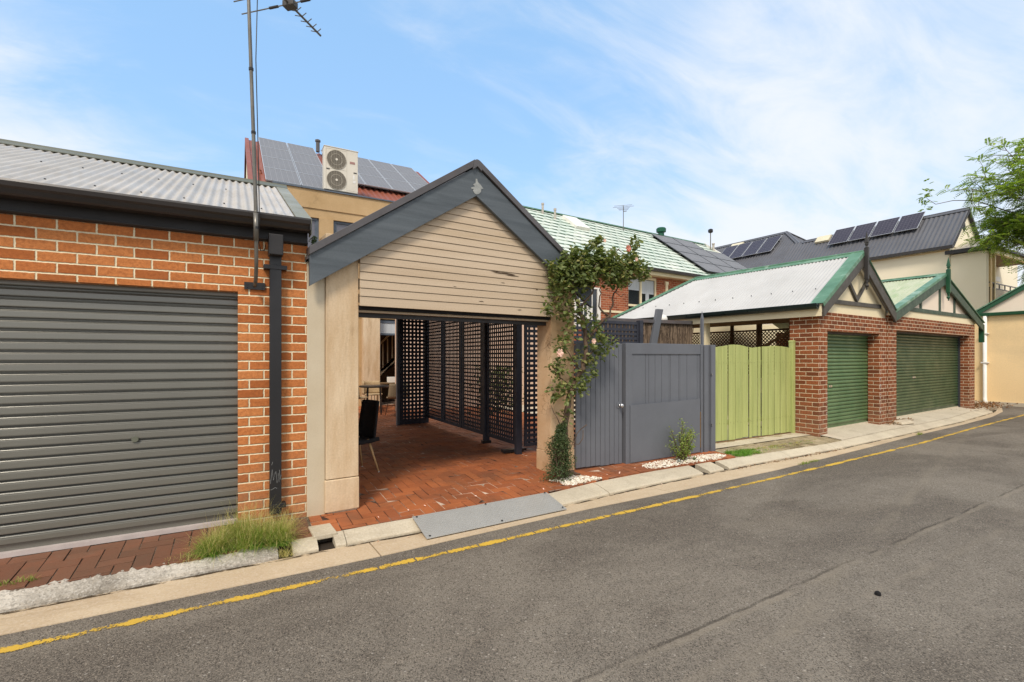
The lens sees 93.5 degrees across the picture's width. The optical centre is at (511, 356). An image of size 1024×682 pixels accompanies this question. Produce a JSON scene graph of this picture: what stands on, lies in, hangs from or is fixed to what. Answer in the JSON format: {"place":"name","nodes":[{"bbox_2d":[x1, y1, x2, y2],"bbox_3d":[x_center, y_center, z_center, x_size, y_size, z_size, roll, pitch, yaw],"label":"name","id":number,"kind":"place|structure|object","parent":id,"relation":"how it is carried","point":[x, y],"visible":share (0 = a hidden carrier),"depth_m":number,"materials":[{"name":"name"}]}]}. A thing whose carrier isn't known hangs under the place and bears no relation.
{"place":"outdoors","nodes":[
{"label":"outdoors","id":0,"kind":"place"},
{"bbox_2d":[0,517,311,591],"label":"driveway paving","id":1,"kind":"structure","parent":0,"point":[86,568],"depth_m":3.70,"materials":[{"name":"red brick"}]},
{"bbox_2d":[0,574,35,585],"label":"weed","id":2,"kind":"object","parent":1,"relation":"on","point":[23,576],"visible":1,"depth_m":3.36,"materials":[{"name":"green plant"}]},
{"bbox_2d":[165,491,322,565],"bbox_3d":[-2.151,1.397,4.002,1.326,0.498,0.919,0,0,-30],"label":"grass tuft","id":3,"kind":"object","parent":1,"relation":"on","point":[244,535],"visible":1,"depth_m":4.02,"materials":[{"name":"green plant"}]},
{"bbox_2d":[290,527,307,535],"bbox_3d":[-1.897,1.568,4.286,0.154,0.064,0.100,0,0,-38],"label":"loose brick","id":4,"kind":"object","parent":1,"relation":"on","point":[299,531],"visible":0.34,"depth_m":4.27,"materials":[{"name":"brown brick"}]},
{"bbox_2d":[16,411,995,556],"bbox_3d":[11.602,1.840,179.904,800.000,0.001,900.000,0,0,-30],"label":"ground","id":5,"kind":"structure","parent":0,"point":[203,528],"depth_m":4.85,"materials":[{"name":"grey concrete"}]},
{"bbox_2d":[501,203,719,396],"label":"green roof house","id":6,"kind":"structure","parent":5,"relation":"on","point":[671,268],"depth_m":20.00,"materials":[{"name":"brick"}]},
{"bbox_2d":[574,287,600,325],"bbox_3d":[2.755,-1.830,17.590,1.250,1.460,0.066,0,0,-33],"label":"window frame","id":7,"kind":"structure","parent":6,"relation":"in","point":[595,310],"depth_m":17.79,"materials":[{"name":"white paint"}]},
{"bbox_2d":[613,205,629,230],"bbox_3d":[5.376,-6.595,23.133,0.980,1.250,0.842,0,0,24],"label":"roof antenna","id":8,"kind":"object","parent":6,"relation":"on","point":[628,207],"visible":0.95,"depth_m":23.06,"materials":[{"name":"grey metal"}]},
{"bbox_2d":[628,275,655,308],"bbox_3d":[5.208,-2.235,19.346,1.700,1.970,0.120,0,0,-33],"label":"window frame","id":9,"kind":"structure","parent":6,"relation":"in","point":[638,292],"depth_m":19.30,"materials":[{"name":"beige paint"}]},
{"bbox_2d":[651,233,683,245],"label":"solar panel","id":10,"kind":"object","parent":6,"relation":"attached to","point":[662,239],"visible":0.93,"depth_m":24.14,"materials":[{"name":"grey glass"}]},
{"bbox_2d":[664,242,697,254],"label":"solar panel","id":11,"kind":"object","parent":6,"relation":"attached to","point":[677,248],"visible":0.93,"depth_m":23.46,"materials":[{"name":"grey glass"}]},
{"bbox_2d":[673,238,703,249],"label":"solar panel","id":12,"kind":"object","parent":6,"relation":"attached to","point":[688,243],"visible":0.85,"depth_m":25.11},
{"bbox_2d":[678,251,711,263],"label":"solar panel","id":13,"kind":"object","parent":6,"relation":"attached to","point":[693,257],"visible":0.97,"depth_m":22.80,"materials":[{"name":"grey glass"}]},
{"bbox_2d":[686,246,718,258],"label":"solar panel","id":14,"kind":"object","parent":6,"relation":"attached to","point":[701,252],"visible":0.85,"depth_m":24.44,"materials":[{"name":"grey glass"}]},
{"bbox_2d":[692,261,724,272],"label":"solar panel","id":15,"kind":"object","parent":6,"relation":"attached to","point":[707,267],"visible":0.81,"depth_m":22.09,"materials":[{"name":"grey glass"}]},
{"bbox_2d":[708,229,712,249],"bbox_3d":[10.973,-6.463,26.607,0.240,1.210,0.240,0,0,-7],"label":"sensor pole","id":16,"kind":"object","parent":6,"relation":"on","point":[710,231],"visible":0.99,"depth_m":26.59,"materials":[{"name":"black metal"}]},
{"bbox_2d":[700,255,732,267],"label":"solar panel","id":17,"kind":"object","parent":6,"relation":"attached to","point":[715,261],"visible":0.85,"depth_m":23.76,"materials":[{"name":"grey glass"}]},
{"bbox_2d":[706,250,735,261],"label":"solar panel","id":18,"kind":"object","parent":6,"relation":"attached to","point":[720,256],"visible":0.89,"depth_m":25.33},
{"bbox_2d":[715,265,735,271],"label":"solar panel","id":19,"kind":"object","parent":6,"relation":"attached to","point":[726,269],"visible":0.4,"depth_m":23.14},
{"bbox_2d":[720,259,747,268],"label":"solar panel","id":20,"kind":"object","parent":6,"relation":"attached to","point":[733,264],"visible":0.7,"depth_m":24.68,"materials":[{"name":"grey glass"}]},
{"bbox_2d":[291,409,992,556],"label":"kerb","id":21,"kind":"structure","parent":5,"relation":"on","point":[391,529],"depth_m":6.30,"materials":[{"name":"concrete"}]},
{"bbox_2d":[308,523,336,539],"bbox_3d":[-1.715,1.583,4.356,0.214,0.054,0.260,0,0,-30],"label":"drain lid","id":22,"kind":"object","parent":21,"relation":"on","point":[324,531],"visible":0.89,"depth_m":4.31,"materials":[{"name":"concrete"}]},
{"bbox_2d":[412,492,566,538],"bbox_3d":[-0.184,1.591,4.928,1.622,0.098,0.415,0,0,-32],"label":"kerb ramp plate","id":23,"kind":"object","parent":21,"relation":"on","point":[442,523],"visible":1,"depth_m":4.87,"materials":[{"name":"grey metal"}]},
{"bbox_2d":[693,325,783,393],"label":"wall","id":24,"kind":"structure","parent":5,"relation":"on","point":[727,328],"depth_m":19.63,"materials":[{"name":"beige paint"}]},
{"bbox_2d":[715,207,1023,324],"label":"apartment house","id":25,"kind":"structure","parent":5,"relation":"on","point":[932,243],"depth_m":23.09,"materials":[{"name":"grey metal"}]},
{"bbox_2d":[722,245,738,256],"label":"solar panel","id":26,"kind":"object","parent":25,"relation":"attached to","point":[728,251],"visible":0.52,"depth_m":34.19,"materials":[{"name":"glass"}]},
{"bbox_2d":[730,242,751,258],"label":"solar panel","id":27,"kind":"object","parent":25,"relation":"attached to","point":[740,250],"visible":0.83,"depth_m":33.24,"materials":[{"name":"glass"}]},
{"bbox_2d":[742,238,766,256],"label":"solar panel","id":28,"kind":"object","parent":25,"relation":"attached to","point":[754,247],"visible":0.95,"depth_m":32.34,"materials":[{"name":"glass"}]},
{"bbox_2d":[756,235,781,253],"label":"solar panel","id":29,"kind":"object","parent":25,"relation":"attached to","point":[769,244],"visible":1,"depth_m":31.43,"materials":[{"name":"glass"}]},
{"bbox_2d":[828,226,855,244],"bbox_3d":[18.386,-6.758,26.862,0.959,0.977,0.984,0,0,-30],"label":"solar panel","id":30,"kind":"object","parent":25,"relation":"attached to","point":[841,235],"visible":0.95,"depth_m":26.83,"materials":[{"name":"glass"}]},
{"bbox_2d":[848,222,876,240],"bbox_3d":[18.906,-6.758,25.961,0.959,0.977,0.984,0,0,-30],"label":"solar panel","id":31,"kind":"object","parent":25,"relation":"attached to","point":[859,231],"visible":0.95,"depth_m":25.95,"materials":[{"name":"glass"}]},
{"bbox_2d":[870,216,900,236],"bbox_3d":[19.426,-6.758,25.061,0.959,0.977,0.984,0,0,-30],"label":"solar panel","id":32,"kind":"object","parent":25,"relation":"attached to","point":[886,226],"visible":0.95,"depth_m":25.03,"materials":[{"name":"glass"}]},
{"bbox_2d":[893,211,925,232],"bbox_3d":[19.946,-6.758,24.160,0.959,0.977,0.984,0,0,-30],"label":"solar panel","id":33,"kind":"object","parent":25,"relation":"attached to","point":[909,222],"visible":1,"depth_m":24.13,"materials":[{"name":"glass"}]},
{"bbox_2d":[918,137,1023,284],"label":"locust tree","id":34,"kind":"object","parent":5,"relation":"on","point":[1009,228],"visible":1,"depth_m":18.54,"materials":[{"name":"green plant"}]},
{"bbox_2d":[974,284,1023,410],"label":"cream garage","id":35,"kind":"structure","parent":5,"relation":"on","point":[999,364],"depth_m":16.27,"materials":[{"name":"white paint"}]},
{"bbox_2d":[0,406,1023,681],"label":"road","id":36,"kind":"structure","parent":0,"point":[784,578],"depth_m":3.25,"materials":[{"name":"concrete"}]},
{"bbox_2d":[0,407,1002,635],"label":"gutter pan","id":37,"kind":"object","parent":36,"relation":"on","point":[38,617],"visible":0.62,"depth_m":3.85,"materials":[{"name":"concrete"}]},
{"bbox_2d":[0,546,277,612],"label":"kerb broken","id":38,"kind":"object","parent":37,"relation":"on","point":[56,591],"visible":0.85,"depth_m":3.47,"materials":[{"name":"concrete"}]},
{"bbox_2d":[0,412,994,614],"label":"curb","id":39,"kind":"structure","parent":37,"relation":"on","point":[403,535],"depth_m":4.07,"materials":[{"name":"beige concrete"}]},
{"bbox_2d":[278,462,726,558],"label":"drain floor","id":40,"kind":"structure","parent":37,"relation":"on","point":[325,544],"depth_m":4.23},
{"bbox_2d":[742,400,1017,468],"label":"leaf litter","id":41,"kind":"object","parent":37,"relation":"on","point":[984,404],"visible":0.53,"depth_m":15.01,"materials":[{"name":"brown plant"}]},
{"bbox_2d":[0,414,1023,652],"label":"yellow line","id":42,"kind":"object","parent":36,"relation":"on","point":[129,622],"visible":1,"depth_m":3.76,"materials":[{"name":"paint"}]},
{"bbox_2d":[0,0,1023,285],"label":"sky","id":43,"kind":"structure","parent":0,"point":[740,120],"materials":[{"name":"blue"}]},
{"bbox_2d":[308,399,735,530],"bbox_3d":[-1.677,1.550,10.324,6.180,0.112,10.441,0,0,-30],"label":"carport paving","id":44,"kind":"structure","parent":0,"point":[438,475],"depth_m":6.40,"materials":[{"name":"brick"}]},
{"bbox_2d":[0,139,311,558],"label":"brick garage","id":45,"kind":"structure","parent":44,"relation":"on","point":[153,366],"depth_m":4.13,"materials":[{"name":"orange brick"}]},
{"bbox_2d":[0,279,237,558],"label":"roller door","id":46,"kind":"structure","parent":45,"relation":"in","point":[119,404],"depth_m":4.03,"materials":[{"name":"grey metal"}]},
{"bbox_2d":[233,0,320,289],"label":"tv antenna","id":47,"kind":"object","parent":45,"relation":"attached to","point":[289,5],"visible":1,"depth_m":4.21,"materials":[{"name":"black metal"}]},
{"bbox_2d":[244,138,447,405],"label":"house","id":48,"kind":"structure","parent":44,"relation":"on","point":[330,212],"depth_m":14.62,"materials":[{"name":"stone"}]},
{"bbox_2d":[258,137,288,150],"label":"solar panel","id":49,"kind":"object","parent":48,"relation":"attached to","point":[270,143],"visible":0.9,"depth_m":17.34,"materials":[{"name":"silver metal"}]},
{"bbox_2d":[260,146,292,160],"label":"solar panel","id":50,"kind":"object","parent":48,"relation":"attached to","point":[275,153],"visible":0.93,"depth_m":16.30,"materials":[{"name":"grey glass"}]},
{"bbox_2d":[262,156,296,171],"bbox_3d":[-7.415,-6.126,15.309,0.924,0.781,1.181,0,0,-30],"label":"solar panel","id":51,"kind":"object","parent":48,"relation":"attached to","point":[277,163],"visible":0.93,"depth_m":15.28,"materials":[{"name":"grey glass"}]},
{"bbox_2d":[263,167,300,185],"bbox_3d":[-6.827,-5.366,14.291,0.924,0.781,1.181,0,0,-30],"label":"solar panel","id":52,"kind":"object","parent":48,"relation":"attached to","point":[279,175],"visible":0.94,"depth_m":14.23,"materials":[{"name":"grey glass"}]},
{"bbox_2d":[287,143,317,156],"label":"solar panel","id":53,"kind":"object","parent":48,"relation":"attached to","point":[301,149],"visible":0.83,"depth_m":17.80,"materials":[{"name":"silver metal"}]},
{"bbox_2d":[290,152,322,166],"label":"solar panel","id":54,"kind":"object","parent":48,"relation":"attached to","point":[305,159],"visible":0.86,"depth_m":16.78,"materials":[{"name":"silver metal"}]},
{"bbox_2d":[294,161,322,176],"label":"solar panel","id":55,"kind":"object","parent":48,"relation":"attached to","point":[309,169],"visible":0.61,"depth_m":15.77,"materials":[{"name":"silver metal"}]},
{"bbox_2d":[297,173,322,188],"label":"solar panel","id":56,"kind":"object","parent":48,"relation":"attached to","point":[308,180],"visible":0.56,"depth_m":14.68,"materials":[{"name":"grey glass"}]},
{"bbox_2d":[308,218,318,246],"bbox_3d":[-6.107,-2.955,13.933,0.955,2.210,0.060,0,0,-30],"label":"window frame","id":57,"kind":"structure","parent":48,"relation":"in","point":[315,221],"depth_m":14.11,"materials":[{"name":"glass"}]},
{"bbox_2d":[322,145,357,194],"bbox_3d":[-5.195,-5.575,14.571,0.997,1.350,0.388,0,0,-30],"label":"air conditioner","id":58,"kind":"object","parent":48,"relation":"on","point":[340,169],"visible":0.98,"depth_m":14.41,"materials":[{"name":"white metal"}]},
{"bbox_2d":[333,221,352,233],"bbox_3d":[-5.070,-2.955,14.532,0.650,2.210,0.060,0,0,-30],"label":"window frame","id":59,"kind":"structure","parent":48,"relation":"in","point":[337,225],"depth_m":14.46,"materials":[{"name":"glass"}]},
{"bbox_2d":[358,174,364,185],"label":"solar panel","id":60,"kind":"object","parent":48,"relation":"attached to","point":[361,182],"visible":0.28,"depth_m":16.32,"materials":[{"name":"grey glass"}]},
{"bbox_2d":[358,157,374,167],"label":"solar panel","id":61,"kind":"object","parent":48,"relation":"attached to","point":[364,162],"visible":0.45,"depth_m":18.90,"materials":[{"name":"grey glass"}]},
{"bbox_2d":[358,165,382,177],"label":"solar panel","id":62,"kind":"object","parent":48,"relation":"attached to","point":[366,170],"visible":0.62,"depth_m":17.83,"materials":[{"name":"grey glass"}]},
{"bbox_2d":[358,173,392,189],"bbox_3d":[-4.785,-6.126,16.827,0.894,0.781,1.181,0,0,-30],"label":"solar panel","id":63,"kind":"object","parent":48,"relation":"attached to","point":[375,182],"visible":0.94,"depth_m":16.73,"materials":[{"name":"grey glass"}]},
{"bbox_2d":[368,159,398,172],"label":"solar panel","id":64,"kind":"object","parent":48,"relation":"attached to","point":[383,165],"visible":0.83,"depth_m":19.31,"materials":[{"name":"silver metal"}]},
{"bbox_2d":[376,168,406,181],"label":"solar panel","id":65,"kind":"object","parent":48,"relation":"attached to","point":[392,175],"visible":0.84,"depth_m":18.29,"materials":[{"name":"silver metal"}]},
{"bbox_2d":[384,178,414,193],"bbox_3d":[-3.992,-6.126,17.285,0.894,0.781,1.181,0,0,-30],"label":"solar panel","id":66,"kind":"object","parent":48,"relation":"attached to","point":[402,187],"visible":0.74,"depth_m":17.21,"materials":[{"name":"grey glass"}]},
{"bbox_2d":[391,164,419,176],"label":"solar panel","id":67,"kind":"object","parent":48,"relation":"attached to","point":[405,170],"visible":0.84,"depth_m":19.76,"materials":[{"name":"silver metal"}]},
{"bbox_2d":[399,173,427,185],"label":"solar panel","id":68,"kind":"object","parent":48,"relation":"attached to","point":[413,179],"visible":0.7,"depth_m":18.78,"materials":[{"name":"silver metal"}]},
{"bbox_2d":[409,183,427,193],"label":"solar panel","id":69,"kind":"object","parent":48,"relation":"attached to","point":[416,186],"visible":0.23,"depth_m":17.91,"materials":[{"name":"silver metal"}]},
{"bbox_2d":[358,385,367,403],"bbox_3d":[-3.961,1.090,12.260,0.552,0.823,0.579,0,0,-35],"label":"rattan chair","id":70,"kind":"object","parent":44,"relation":"on","point":[361,397],"visible":0.22,"depth_m":12.09,"materials":[{"name":"beige wicker"}]},
{"bbox_2d":[358,399,379,471],"bbox_3d":[-2.029,1.040,6.284,0.549,0.920,0.480,0,0,-45],"label":"dining chair","id":71,"kind":"object","parent":44,"relation":"on","point":[367,424],"visible":0.72,"depth_m":6.44,"materials":[{"name":"black fabric"}]},
{"bbox_2d":[362,381,383,410],"bbox_3d":[-3.889,1.090,13.422,0.552,0.823,0.580,0,0,40],"label":"rattan chair","id":72,"kind":"object","parent":44,"relation":"on","point":[373,391],"visible":0.71,"depth_m":13.61,"materials":[{"name":"beige wicker"}]},
{"bbox_2d":[359,385,388,414],"bbox_3d":[-3.621,1.125,12.632,0.760,0.751,0.760,0,0,-30],"label":"round table","id":73,"kind":"object","parent":44,"relation":"on","point":[371,386],"visible":0.91,"depth_m":12.49,"materials":[{"name":"black metal"}]},
{"bbox_2d":[377,382,394,400],"bbox_3d":[-3.593,1.130,14.323,0.800,0.740,0.400,0,0,-30],"label":"side table","id":74,"kind":"object","parent":44,"relation":"on","point":[381,383],"visible":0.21,"depth_m":14.15,"materials":[{"name":"brown wood"}]},
{"bbox_2d":[387,377,394,381],"bbox_3d":[-3.571,0.679,14.335,0.250,0.158,0.200,0,0,-30],"label":"box","id":75,"kind":"object","parent":74,"relation":"on","point":[390,379],"visible":0.64,"depth_m":14.23,"materials":[{"name":"white paint"}]},
{"bbox_2d":[385,384,407,414],"bbox_3d":[-2.950,1.090,12.363,0.552,0.823,0.580,0,0,40],"label":"rattan chair","id":76,"kind":"object","parent":44,"relation":"on","point":[392,392],"visible":0.41,"depth_m":12.10,"materials":[{"name":"beige wicker"}]},
{"bbox_2d":[305,159,591,516],"bbox_3d":[-1.927,-0.329,7.823,3.660,3.897,5.480,0,0,-34],"label":"carport","id":77,"kind":"object","parent":44,"relation":"on","point":[474,241],"visible":0.85,"depth_m":5.25,"materials":[{"name":"beige paint"}]},
{"bbox_2d":[308,236,316,245],"bbox_3d":[-1.923,-1.014,4.663,0.090,0.317,0.175,0,0,-30],"label":"moss tuft","id":78,"kind":"object","parent":77,"relation":"hanging from","point":[314,240],"visible":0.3,"depth_m":4.65,"materials":[{"name":"green plant"}]},
{"bbox_2d":[396,319,428,425],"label":"lattice gate","id":79,"kind":"structure","parent":77,"relation":"attached to","point":[401,371],"depth_m":10.75,"materials":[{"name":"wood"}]},
{"bbox_2d":[574,343,623,467],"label":"pedestrian gate","id":80,"kind":"structure","parent":77,"relation":"attached to","point":[598,409],"depth_m":6.72,"materials":[{"name":"grey paint"}]},
{"bbox_2d":[423,314,526,454],"bbox_3d":[-0.947,0.255,9.240,0.400,2.510,4.240,0,0,-30],"label":"lattice screen","id":81,"kind":"object","parent":44,"relation":"on","point":[483,381],"visible":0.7,"depth_m":8.66,"materials":[{"name":"wood"}]},
{"bbox_2d":[471,366,523,423],"bbox_3d":[-0.331,0.850,10.538,1.914,1.403,1.385,0,0,38],"label":"yard shrub","id":82,"kind":"object","parent":44,"relation":"on","point":[499,389],"visible":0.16,"depth_m":10.45,"materials":[{"name":"green plant"}]},
{"bbox_2d":[549,475,601,484],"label":"white pebbles","id":83,"kind":"object","parent":44,"relation":"on","point":[576,479],"visible":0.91,"depth_m":6.04,"materials":[{"name":"white gravel"}]},
{"bbox_2d":[540,420,576,482],"bbox_3d":[0.586,1.185,6.037,0.522,0.774,0.391,0,0,-30],"label":"creeper bush","id":84,"kind":"object","parent":83,"relation":"on","point":[553,447],"visible":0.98,"depth_m":5.99,"materials":[{"name":"green plant"}]},
{"bbox_2d":[540,233,652,477],"bbox_3d":[1.174,-0.079,6.423,1.892,3.342,0.598,0,0,-30],"label":"climbing rose","id":85,"kind":"object","parent":83,"relation":"on","point":[585,273],"visible":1,"depth_m":6.24,"materials":[{"name":"green plant"}]},
{"bbox_2d":[524,319,642,445],"bbox_3d":[1.276,0.445,8.150,2.500,2.210,0.100,0,0,-30],"label":"lattice fence","id":86,"kind":"object","parent":44,"relation":"on","point":[637,334],"visible":0.25,"depth_m":7.61,"materials":[{"name":"wood"}]},
{"bbox_2d":[642,453,725,468],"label":"white pebbles","id":87,"kind":"object","parent":44,"relation":"on","point":[705,457],"visible":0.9,"depth_m":7.14,"materials":[{"name":"white gravel"}]},
{"bbox_2d":[666,418,698,461],"bbox_3d":[2.516,1.252,7.148,0.590,0.653,0.364,0,0,-15],"label":"jade shrub","id":88,"kind":"object","parent":87,"relation":"on","point":[684,451],"visible":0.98,"depth_m":7.17,"materials":[{"name":"green plant"}]},
{"bbox_2d":[703,345,715,451],"bbox_3d":[3.200,0.703,7.858,0.260,1.795,0.130,0,0,-30],"label":"gate post","id":89,"kind":"object","parent":44,"relation":"on","point":[709,397],"visible":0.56,"depth_m":7.84,"materials":[{"name":"grey paint"}]},
{"bbox_2d":[622,343,702,463],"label":"sliding gate","id":90,"kind":"structure","parent":89,"relation":"attached to","point":[662,388],"depth_m":7.26,"materials":[{"name":"grey paint"}]},
{"bbox_2d":[495,404,808,448],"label":"yard path","id":91,"kind":"structure","parent":0,"point":[751,440],"depth_m":8.99,"materials":[{"name":"concrete"}]},
{"bbox_2d":[395,319,536,410],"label":"yard wall","id":92,"kind":"structure","parent":91,"relation":"on","point":[474,360],"depth_m":14.48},
{"bbox_2d":[602,315,693,343],"bbox_3d":[3.137,0.235,11.278,2.818,2.530,0.537,0,0,-30],"label":"brush fence","id":93,"kind":"object","parent":91,"relation":"on","point":[675,332],"visible":0.23,"depth_m":11.33,"materials":[{"name":"brown wood"}]},
{"bbox_2d":[649,309,662,342],"bbox_3d":[3.164,0.050,10.989,0.748,2.300,0.070,0,0,-30],"label":"leaning post","id":94,"kind":"object","parent":93,"relation":"attached to","point":[654,336],"visible":0.45,"depth_m":11.05,"materials":[{"name":"grey paint"}]},
{"bbox_2d":[574,393,761,425],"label":"garage floor","id":95,"kind":"structure","parent":0,"point":[757,407],"depth_m":14.72,"materials":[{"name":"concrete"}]},
{"bbox_2d":[612,232,984,436],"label":"twin garage","id":96,"kind":"structure","parent":95,"relation":"on","point":[871,347],"depth_m":11.19,"materials":[{"name":"red brick"}]},
{"bbox_2d":[827,334,867,428],"bbox_3d":[7.207,0.471,10.495,2.488,2.128,0.054,0,0,-33],"label":"roller door","id":97,"kind":"structure","parent":96,"relation":"in","point":[847,363],"depth_m":10.60,"materials":[{"name":"green metal"}]},
{"bbox_2d":[896,333,959,417],"bbox_3d":[11.309,0.393,13.165,5.502,2.284,0.079,0,0,-33],"label":"roller door","id":98,"kind":"structure","parent":96,"relation":"in","point":[926,365],"depth_m":13.23,"materials":[{"name":"green metal"}]},
{"bbox_2d":[716,440,837,457],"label":"verge soil","id":99,"kind":"structure","parent":0,"point":[761,446],"depth_m":8.21,"materials":[{"name":"brown soil"}]},
{"bbox_2d":[700,313,703,344],"bbox_3d":[3.212,0.415,8.136,0.040,2.370,0.040,0,0,-30],"label":"spiked post","id":100,"kind":"object","parent":99,"relation":"on","point":[702,330],"visible":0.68,"depth_m":8.12,"materials":[{"name":"grey paint"}]},
{"bbox_2d":[716,340,795,442],"bbox_3d":[4.507,0.647,9.123,2.829,1.965,0.125,0,0,-30],"label":"picket fence","id":101,"kind":"object","parent":99,"relation":"on","point":[733,419],"visible":0.85,"depth_m":9.19,"materials":[{"name":"green paint"}]},
{"bbox_2d":[723,440,814,456],"bbox_3d":[4.637,1.513,8.274,2.862,0.125,0.310,0,0,-30],"label":"grass patch","id":102,"kind":"object","parent":99,"relation":"on","point":[743,452],"visible":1,"depth_m":7.87,"materials":[{"name":"green plant"}]},
{"bbox_2d":[716,434,841,449],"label":"verge paving","id":103,"kind":"structure","parent":0,"point":[816,440],"depth_m":8.81,"materials":[{"name":"beige concrete"}]},
{"bbox_2d":[822,402,997,439],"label":"concrete driveway","id":104,"kind":"structure","parent":0,"point":[851,431],"depth_m":10.94,"materials":[{"name":"beige concrete"}]},
{"bbox_2d":[893,419,913,424],"bbox_3d":[9.156,1.516,11.230,0.658,0.087,0.222,0,0,-27],"label":"broken slab","id":105,"kind":"object","parent":104,"relation":"on","point":[904,421],"depth_m":11.13,"materials":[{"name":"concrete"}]}
]}

